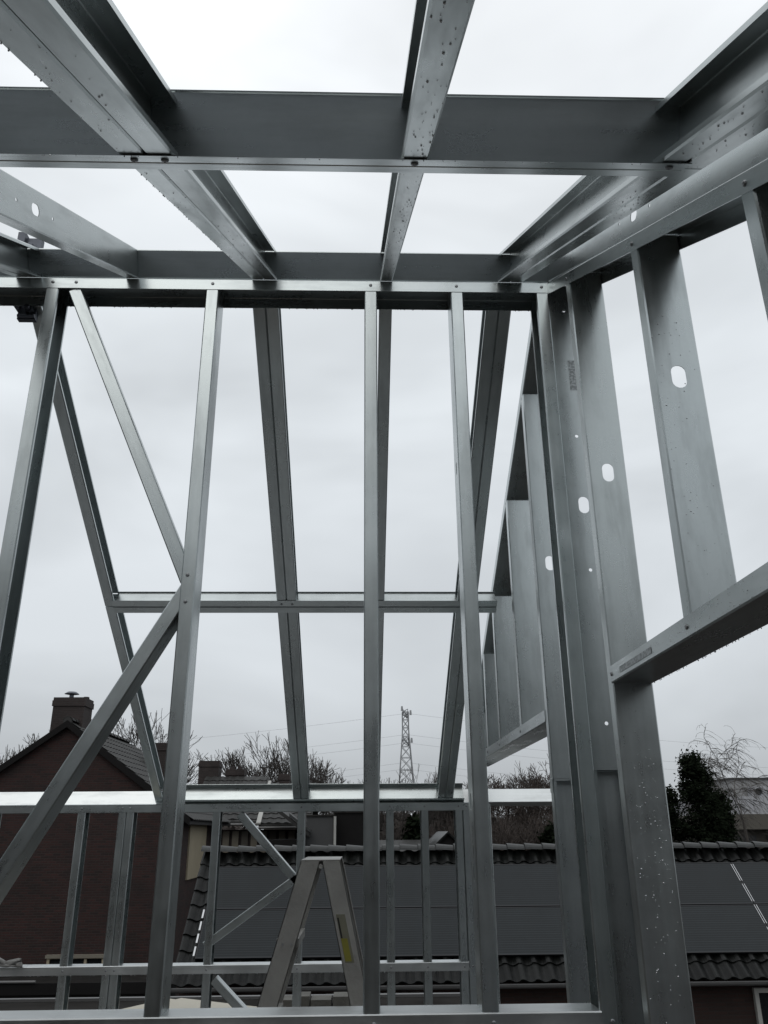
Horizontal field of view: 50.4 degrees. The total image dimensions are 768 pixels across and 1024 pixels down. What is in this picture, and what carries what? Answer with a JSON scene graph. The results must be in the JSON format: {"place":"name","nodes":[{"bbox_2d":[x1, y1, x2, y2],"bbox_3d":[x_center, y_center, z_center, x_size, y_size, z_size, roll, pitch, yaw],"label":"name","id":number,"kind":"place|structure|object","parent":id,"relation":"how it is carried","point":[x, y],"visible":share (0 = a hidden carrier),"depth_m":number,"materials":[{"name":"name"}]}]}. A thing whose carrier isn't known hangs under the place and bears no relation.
{"place":"outdoors","nodes":[
{"label":"outdoors","id":0,"kind":"place"},
{"bbox_2d":[0,691,230,995],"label":"gable house","id":1,"kind":"structure","parent":0,"point":[33,905],"depth_m":22.95,"materials":[{"name":"red brick"}]},
{"bbox_2d":[46,958,102,963],"bbox_3d":[-8.245,12.681,21.604,1.530,1.650,0.100,0,-21,-2],"label":"window","id":2,"kind":"structure","parent":1,"relation":"in","point":[75,960],"depth_m":21.87,"materials":[{"name":"black glass"}]},
{"bbox_2d":[198,761,317,852],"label":"terrace","id":3,"kind":"structure","parent":0,"point":[209,772],"depth_m":33.45,"materials":[{"name":"brick"}]},
{"bbox_2d":[268,812,311,852],"bbox_3d":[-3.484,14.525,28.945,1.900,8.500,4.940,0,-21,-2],"label":"dark roofed house","id":4,"kind":"structure","parent":0,"point":[290,817],"depth_m":27.92,"materials":[{"name":"grey tile"}]},
{"bbox_2d":[306,811,362,851],"bbox_3d":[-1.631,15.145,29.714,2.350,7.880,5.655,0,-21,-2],"label":"grey house","id":5,"kind":"structure","parent":0,"point":[342,828],"depth_m":28.88,"materials":[{"name":"white paint"}]},
{"bbox_2d":[0,0,767,829],"label":"sky","id":6,"kind":"structure","parent":0,"point":[64,640],"materials":[{"name":"white"}]},
{"bbox_2d":[675,777,767,847],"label":"white building","id":7,"kind":"structure","parent":0,"point":[757,835],"depth_m":58.22,"materials":[{"name":"white paint"}]},
{"bbox_2d":[734,835,756,847],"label":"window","id":8,"kind":"structure","parent":7,"relation":"in","point":[753,837],"depth_m":58.13,"materials":[{"name":"glass"}]},
{"bbox_2d":[747,786,766,795],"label":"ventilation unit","id":9,"kind":"object","parent":7,"relation":"on","point":[759,793],"visible":0.47,"depth_m":59.14,"materials":[{"name":"plastic"}]},
{"label":"ground","id":10,"kind":"structure","parent":0,"visible":0},
{"bbox_2d":[0,752,13,763],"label":"bare tree","id":11,"kind":"object","parent":10,"relation":"on","point":[1,761],"visible":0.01,"depth_m":62.14,"materials":[{"name":"plant"}]},
{"bbox_2d":[2,731,49,763],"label":"bare tree","id":12,"kind":"object","parent":10,"relation":"on","point":[14,751],"depth_m":59.34,"materials":[{"name":"brown plant"}]},
{"bbox_2d":[0,974,175,997],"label":"lean to","id":13,"kind":"object","parent":10,"relation":"on","point":[46,986],"visible":0.43,"depth_m":19.11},
{"bbox_2d":[91,711,207,784],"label":"bare tree","id":14,"kind":"object","parent":10,"relation":"on","point":[190,772],"visible":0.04,"depth_m":58.10,"materials":[{"name":"brown plant"}]},
{"bbox_2d":[0,992,459,1010],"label":"flat roof extension","id":15,"kind":"object","parent":10,"relation":"on","point":[308,999],"visible":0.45,"depth_m":6.43,"materials":[{"name":"grey brick"}]},
{"bbox_2d":[124,999,174,1008],"bbox_3d":[-1.470,3.519,5.598,1.260,0.040,1.200,-13,-25,29],"label":"board","id":16,"kind":"object","parent":15,"relation":"on","point":[137,1006],"depth_m":6.07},
{"bbox_2d":[138,998,255,1008],"bbox_3d":[-1.327,3.476,5.602,1.000,0.035,0.900,-12,-24,27],"label":"board","id":17,"kind":"object","parent":16,"relation":"on","point":[184,1003],"visible":0.22,"depth_m":5.96,"materials":[{"name":"beige wood"}]},
{"bbox_2d":[194,731,353,829],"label":"bare tree","id":18,"kind":"object","parent":10,"relation":"on","point":[321,775],"visible":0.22,"depth_m":56.41,"materials":[{"name":"brown plant"}]},
{"bbox_2d":[324,775,417,830],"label":"bare tree","id":19,"kind":"object","parent":10,"relation":"on","point":[382,814],"visible":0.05,"depth_m":70.03,"materials":[{"name":"brown plant"}]},
{"bbox_2d":[222,812,540,843],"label":"wood","id":20,"kind":"object","parent":10,"relation":"on","point":[231,828],"depth_m":172.88,"materials":[{"name":"brown wood"}]},
{"bbox_2d":[379,817,410,839],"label":"woodland tree","id":21,"kind":"object","parent":10,"relation":"on","point":[397,833],"visible":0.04,"depth_m":46.71,"materials":[{"name":"brown plant"}]},
{"bbox_2d":[397,706,413,815],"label":"lattice pylon","id":22,"kind":"object","parent":10,"relation":"on","point":[403,738],"visible":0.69,"depth_m":288.42,"materials":[{"name":"metal"}]},
{"bbox_2d":[11,713,764,752],"bbox_3d":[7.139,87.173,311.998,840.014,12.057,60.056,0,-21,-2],"label":"power cable","id":23,"kind":"object","parent":22,"relation":"hanging from","point":[423,715],"visible":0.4,"depth_m":290.43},
{"bbox_2d":[190,743,751,774],"bbox_3d":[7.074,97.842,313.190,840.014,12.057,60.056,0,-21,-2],"label":"power cable","id":24,"kind":"object","parent":22,"relation":"hanging from","point":[460,749],"visible":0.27,"depth_m":289.71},
{"bbox_2d":[190,734,765,767],"bbox_3d":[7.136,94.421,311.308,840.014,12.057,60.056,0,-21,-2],"label":"power cable","id":25,"kind":"object","parent":22,"relation":"hanging from","point":[438,738],"visible":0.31,"depth_m":289.27,"materials":[{"name":"black"}]},
{"bbox_2d":[401,811,419,839],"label":"evergreen tree","id":26,"kind":"object","parent":10,"relation":"on","point":[413,824],"visible":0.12,"depth_m":46.44,"materials":[{"name":"green plant"}]},
{"bbox_2d":[379,831,454,850],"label":"gable house","id":27,"kind":"structure","parent":10,"relation":"on","point":[443,837],"depth_m":43.82,"materials":[{"name":"tile"}]},
{"bbox_2d":[388,764,463,835],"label":"bare tree","id":28,"kind":"object","parent":10,"relation":"on","point":[432,815],"visible":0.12,"depth_m":66.75,"materials":[{"name":"brown plant"}]},
{"bbox_2d":[383,813,511,842],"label":"woodland tree","id":29,"kind":"object","parent":10,"relation":"on","point":[448,828],"visible":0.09,"depth_m":49.26,"materials":[{"name":"brown plant"}]},
{"bbox_2d":[379,814,532,850],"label":"scrub","id":30,"kind":"object","parent":10,"relation":"on","point":[381,832],"visible":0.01,"depth_m":53.68,"materials":[{"name":"brown plant"}]},
{"bbox_2d":[403,823,509,843],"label":"woodland tree","id":31,"kind":"object","parent":10,"relation":"on","point":[497,838],"visible":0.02,"depth_m":51.44,"materials":[{"name":"brown plant"}]},
{"bbox_2d":[170,841,767,1023],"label":"row house","id":32,"kind":"structure","parent":10,"relation":"on","point":[729,988],"depth_m":14.43,"materials":[{"name":"black tile"}]},
{"bbox_2d":[193,909,204,956],"bbox_3d":[-3.386,7.698,14.935,0.030,0.701,0.800,0,-21,-2],"label":"mounting rail","id":33,"kind":"object","parent":32,"relation":"attached to","point":[198,934],"visible":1,"depth_m":14.88,"materials":[{"name":"silver metal"}]},
{"bbox_2d":[195,909,285,959],"bbox_3d":[-2.484,7.717,14.932,1.735,0.036,1.075,0,20,-2],"label":"solar panel","id":34,"kind":"object","parent":32,"relation":"on","point":[255,936],"visible":0.49,"depth_m":14.86,"materials":[{"name":"grey glass"}]},
{"bbox_2d":[206,866,295,909],"bbox_3d":[-2.511,7.349,15.965,1.735,0.036,1.075,0,20,-2],"label":"solar panel","id":35,"kind":"object","parent":32,"relation":"on","point":[243,888],"visible":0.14,"depth_m":15.96,"materials":[{"name":"black glass"}]},
{"bbox_2d":[302,908,386,958],"bbox_3d":[-0.733,7.722,14.980,1.735,0.036,1.075,0,20,-2],"label":"solar panel","id":36,"kind":"object","parent":32,"relation":"on","point":[320,941],"depth_m":14.92,"materials":[{"name":"grey glass"}]},
{"bbox_2d":[310,865,385,908],"bbox_3d":[-0.760,7.354,16.013,1.735,0.036,1.075,0,20,-2],"label":"solar panel","id":37,"kind":"object","parent":32,"relation":"on","point":[321,899],"visible":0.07,"depth_m":15.93,"materials":[{"name":"black glass"}]},
{"bbox_2d":[326,992,422,993],"bbox_3d":[-0.157,9.167,13.922,1.700,1.680,0.090,0,-21,-2],"label":"window","id":38,"kind":"structure","parent":32,"relation":"in","point":[380,992],"depth_m":14.23,"materials":[{"name":"white paint"}]},
{"bbox_2d":[394,865,456,907],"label":"solar panel","id":39,"kind":"object","parent":32,"relation":"on","point":[408,888],"visible":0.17,"depth_m":16.02,"materials":[{"name":"black glass"}]},
{"bbox_2d":[395,908,458,957],"bbox_3d":[1.018,7.728,15.027,1.735,0.036,1.075,0,20,-2],"label":"solar panel","id":40,"kind":"object","parent":32,"relation":"on","point":[409,933],"visible":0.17,"depth_m":14.98,"materials":[{"name":"grey glass"}]},
{"bbox_2d":[493,864,559,906],"bbox_3d":[2.742,7.365,16.108,1.735,0.036,1.075,0,20,-2],"label":"solar panel","id":41,"kind":"object","parent":32,"relation":"on","point":[525,885],"visible":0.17,"depth_m":16.08,"materials":[{"name":"black glass"}]},
{"bbox_2d":[496,906,563,955],"bbox_3d":[2.769,7.733,15.075,1.735,0.036,1.075,0,20,-2],"label":"solar panel","id":42,"kind":"object","parent":32,"relation":"on","point":[529,931],"visible":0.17,"depth_m":15.04,"materials":[{"name":"grey glass"}]},
{"bbox_2d":[675,862,753,904],"bbox_3d":[6.244,7.375,16.204,1.735,0.036,1.075,0,20,-2],"label":"solar panel","id":43,"kind":"object","parent":32,"relation":"on","point":[712,883],"visible":0.59,"depth_m":16.14,"materials":[{"name":"black glass"}]},
{"bbox_2d":[680,904,767,953],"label":"solar panel","id":44,"kind":"object","parent":32,"relation":"on","point":[725,929],"visible":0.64,"depth_m":15.12,"materials":[{"name":"grey glass"}]},
{"bbox_2d":[731,862,767,904],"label":"solar panel","id":45,"kind":"object","parent":32,"relation":"on","point":[754,876],"visible":1,"depth_m":16.33,"materials":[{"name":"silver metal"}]},
{"bbox_2d":[731,865,767,928],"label":"mounting rail","id":46,"kind":"object","parent":32,"relation":"attached to","point":[747,893],"visible":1,"depth_m":15.97,"materials":[{"name":"silver metal"}]},
{"bbox_2d":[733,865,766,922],"bbox_3d":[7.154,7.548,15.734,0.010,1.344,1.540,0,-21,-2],"label":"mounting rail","id":47,"kind":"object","parent":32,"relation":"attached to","point":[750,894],"visible":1,"depth_m":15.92,"materials":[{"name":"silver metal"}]},
{"bbox_2d":[752,987,767,1023],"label":"window","id":48,"kind":"structure","parent":32,"relation":"in","point":[760,994],"depth_m":14.32,"materials":[{"name":"white paint"}]},
{"bbox_2d":[755,904,767,926],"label":"solar panel","id":49,"kind":"object","parent":32,"relation":"on","point":[763,908],"visible":1,"depth_m":15.56,"materials":[{"name":"silver metal"}]},
{"bbox_2d":[452,818,527,850],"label":"woodland tree","id":50,"kind":"object","parent":10,"relation":"on","point":[506,833],"visible":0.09,"depth_m":47.78,"materials":[{"name":"brown plant"}]},
{"bbox_2d":[434,754,552,837],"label":"bare tree","id":51,"kind":"object","parent":10,"relation":"on","point":[534,783],"visible":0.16,"depth_m":64.24,"materials":[{"name":"brown plant"}]},
{"bbox_2d":[491,815,541,849],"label":"woodland tree","id":52,"kind":"object","parent":10,"relation":"on","point":[497,823],"visible":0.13,"depth_m":51.42,"materials":[{"name":"brown plant"}]},
{"bbox_2d":[492,806,552,850],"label":"woodland tree","id":53,"kind":"object","parent":10,"relation":"on","point":[530,827],"visible":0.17,"depth_m":48.14,"materials":[{"name":"brown plant"}]},
{"bbox_2d":[492,810,553,843],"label":"woodland tree","id":54,"kind":"object","parent":10,"relation":"on","point":[533,820],"visible":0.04,"depth_m":54.67,"materials":[{"name":"brown plant"}]},
{"bbox_2d":[505,761,553,833],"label":"bare tree","id":55,"kind":"object","parent":10,"relation":"on","point":[525,807],"visible":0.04,"depth_m":68.90,"materials":[{"name":"brown plant"}]},
{"bbox_2d":[537,820,554,849],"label":"evergreen tree","id":56,"kind":"object","parent":10,"relation":"on","point":[548,835],"visible":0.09,"depth_m":46.57,"materials":[{"name":"green plant"}]},
{"bbox_2d":[665,784,690,848],"bbox_3d":[13.641,17.327,37.605,2.462,9.351,2.476,-17,-27,36],"label":"evergreen tree","id":57,"kind":"object","parent":10,"relation":"on","point":[674,816],"visible":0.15,"depth_m":38.48,"materials":[{"name":"green plant"}]},
{"bbox_2d":[670,745,730,848],"bbox_3d":[14.746,16.156,36.923,3.741,11.020,3.406,-19,-28,39],"label":"evergreen tree","id":58,"kind":"object","parent":10,"relation":"on","point":[695,788],"visible":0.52,"depth_m":37.82,"materials":[{"name":"green plant"}]},
{"bbox_2d":[675,723,767,847],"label":"birch tree","id":59,"kind":"object","parent":10,"relation":"on","point":[720,780],"visible":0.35,"depth_m":42.42,"materials":[{"name":"plant"}]},
{"bbox_2d":[709,787,744,848],"bbox_3d":[16.128,17.400,37.521,3.084,9.120,3.054,0,-21,-2],"label":"evergreen tree","id":60,"kind":"object","parent":10,"relation":"on","point":[731,830],"visible":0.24,"depth_m":38.32,"materials":[{"name":"green plant"}]},
{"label":"floor","id":61,"kind":"structure","parent":0,"visible":0},
{"bbox_2d":[0,277,617,1023],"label":"ridge wall frame","id":62,"kind":"object","parent":61,"relation":"on","point":[56,299],"visible":1,"depth_m":2.66,"materials":[{"name":"metal"}]},
{"bbox_2d":[0,0,767,322],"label":"roof frame","id":63,"kind":"object","parent":62,"relation":"on","point":[107,98],"visible":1,"depth_m":1.45,"materials":[{"name":"metal"}]},
{"bbox_2d":[481,158,767,1023],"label":"gable wall frame","id":64,"kind":"object","parent":61,"relation":"on","point":[626,664],"visible":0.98,"depth_m":2.39,"materials":[{"name":"metal"}]},
{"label":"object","id":65,"kind":"structure","parent":0,"visible":0},
{"bbox_2d":[0,802,476,1009],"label":"knee wall frame","id":66,"kind":"object","parent":65,"relation":"on","point":[113,968],"visible":0.89,"depth_m":5.00,"materials":[{"name":"metal"}]},
{"bbox_2d":[0,958,22,967],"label":"rag","id":67,"kind":"object","parent":66,"relation":"attached to","point":[16,962],"visible":1,"depth_m":4.82,"materials":[{"name":"white fabric"}]},
{"bbox_2d":[0,306,564,805],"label":"roof frame","id":68,"kind":"object","parent":66,"relation":"on","point":[286,602],"visible":0.61,"depth_m":4.19,"materials":[{"name":"metal"}]},
{"bbox_2d":[257,856,362,1006],"bbox_3d":[-0.278,2.044,2.866,0.956,1.526,0.412,0,-21,-2],"label":"stepladder","id":69,"kind":"object","parent":65,"relation":"on","point":[291,935],"visible":0.97,"depth_m":2.89,"materials":[{"name":"metal"}]}
]}

